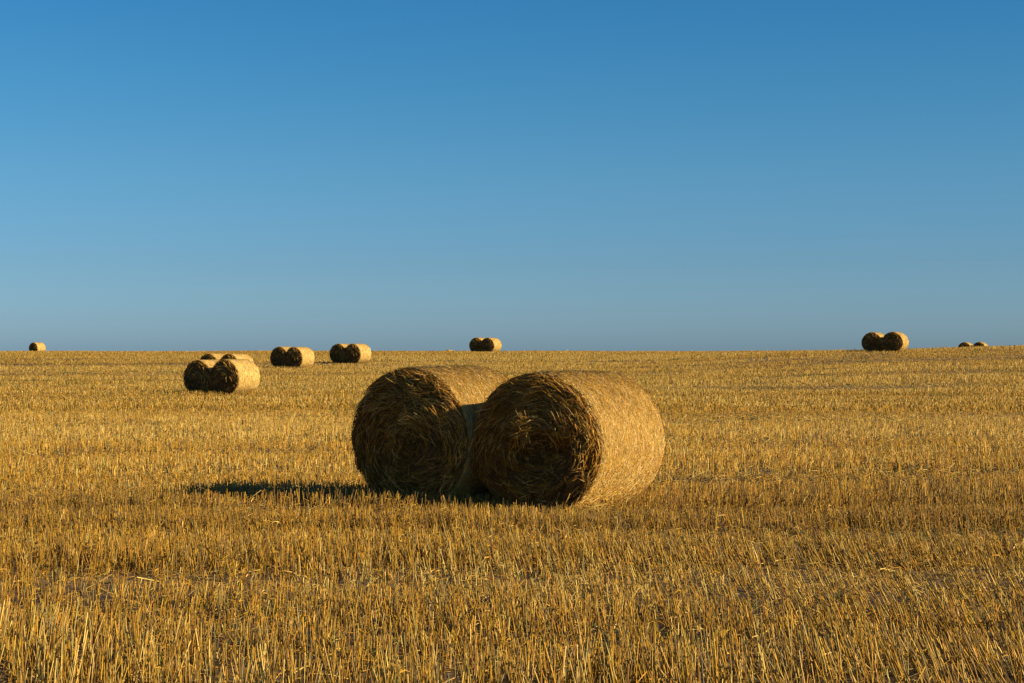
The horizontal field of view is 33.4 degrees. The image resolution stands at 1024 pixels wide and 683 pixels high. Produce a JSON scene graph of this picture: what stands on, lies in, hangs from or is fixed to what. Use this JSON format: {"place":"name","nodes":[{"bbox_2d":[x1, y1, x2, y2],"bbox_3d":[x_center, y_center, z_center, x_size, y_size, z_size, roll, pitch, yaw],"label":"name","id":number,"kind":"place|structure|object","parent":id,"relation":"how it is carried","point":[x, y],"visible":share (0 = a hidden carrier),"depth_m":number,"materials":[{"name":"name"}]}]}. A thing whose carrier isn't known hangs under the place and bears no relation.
{"place":"outdoors","nodes":[
{"label":"outdoors","id":0,"kind":"place"},
{"bbox_2d":[0,349,1023,682],"bbox_3d":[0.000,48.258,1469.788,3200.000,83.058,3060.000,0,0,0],"label":"ground","id":1,"kind":"structure","parent":0,"point":[318,583],"depth_m":11.60,"materials":[{"name":"yellow plant"}]},
{"bbox_2d":[29,342,45,350],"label":"straw bale","id":2,"kind":"object","parent":1,"relation":"on","point":[36,346],"visible":0.71,"depth_m":200.05},
{"bbox_2d":[181,359,219,393],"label":"straw bale","id":3,"kind":"object","parent":1,"relation":"on","point":[196,374],"visible":0.66,"depth_m":65.76},
{"bbox_2d":[200,353,223,359],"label":"straw bale","id":4,"kind":"object","parent":1,"relation":"on","point":[211,356],"visible":0.14,"depth_m":90.49},
{"bbox_2d":[208,359,260,394],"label":"straw bale","id":5,"kind":"object","parent":1,"relation":"on","point":[233,376],"visible":0.89,"depth_m":65.03},
{"bbox_2d":[220,353,252,360],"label":"straw bale","id":6,"kind":"object","parent":1,"relation":"on","point":[235,356],"visible":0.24,"depth_m":89.91},
{"bbox_2d":[270,346,290,367],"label":"straw bale","id":7,"kind":"object","parent":1,"relation":"on","point":[278,353],"visible":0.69,"depth_m":108.98},
{"bbox_2d":[284,347,315,368],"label":"straw bale","id":8,"kind":"object","parent":1,"relation":"on","point":[295,357],"visible":0.91,"depth_m":108.03},
{"bbox_2d":[329,343,348,362],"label":"straw bale","id":9,"kind":"object","parent":1,"relation":"on","point":[336,353],"visible":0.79,"depth_m":117.47},
{"bbox_2d":[344,343,371,363],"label":"straw bale","id":10,"kind":"object","parent":1,"relation":"on","point":[358,353],"visible":0.96,"depth_m":116.84},
{"bbox_2d":[348,364,509,500],"bbox_3d":[-0.702,0.958,17.795,1.516,1.442,1.611,0,0,33],"label":"straw bale","id":11,"kind":"object","parent":1,"relation":"on","point":[413,428],"visible":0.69,"depth_m":17.25},
{"bbox_2d":[469,337,483,351],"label":"straw bale","id":12,"kind":"object","parent":1,"relation":"on","point":[474,344],"visible":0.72,"depth_m":151.01},
{"bbox_2d":[480,338,501,351],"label":"straw bale","id":13,"kind":"object","parent":1,"relation":"on","point":[490,344],"visible":0.86,"depth_m":150.23},
{"bbox_2d":[0,345,1023,682],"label":"stubble","id":14,"kind":"object","parent":1,"relation":"on","point":[854,493],"visible":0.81,"depth_m":13.49,"materials":[{"name":"yellow plant"}]},
{"bbox_2d":[0,347,1023,682],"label":"weeds","id":15,"kind":"object","parent":1,"relation":"on","point":[544,571],"visible":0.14,"depth_m":14.34,"materials":[{"name":"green plant"}]},
{"bbox_2d":[0,353,1023,682],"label":"loose straw","id":16,"kind":"object","parent":1,"relation":"on","point":[598,507],"visible":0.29,"depth_m":17.93,"materials":[{"name":"yellow plant"}]},
{"bbox_2d":[468,369,669,511],"bbox_3d":[0.564,0.972,17.075,1.516,1.398,1.834,0,0,31],"label":"straw bale","id":17,"kind":"object","parent":1,"relation":"on","point":[564,437],"visible":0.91,"depth_m":16.55},
{"bbox_2d":[861,332,883,351],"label":"straw bale","id":18,"kind":"object","parent":1,"relation":"on","point":[871,341],"visible":0.84,"depth_m":119.48},
{"bbox_2d":[881,332,908,351],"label":"straw bale","id":19,"kind":"object","parent":1,"relation":"on","point":[894,341],"visible":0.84,"depth_m":118.51},
{"bbox_2d":[958,342,972,346],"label":"straw bale","id":20,"kind":"object","parent":1,"relation":"on","point":[964,344],"visible":0.42,"depth_m":188.01},
{"bbox_2d":[973,342,987,346],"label":"straw bale","id":21,"kind":"object","parent":1,"relation":"on","point":[980,344],"visible":0.25,"depth_m":187.21},
{"bbox_2d":[0,0,1023,351],"label":"sky","id":22,"kind":"structure","parent":0,"point":[180,175],"materials":[{"name":"blue"}]}
]}

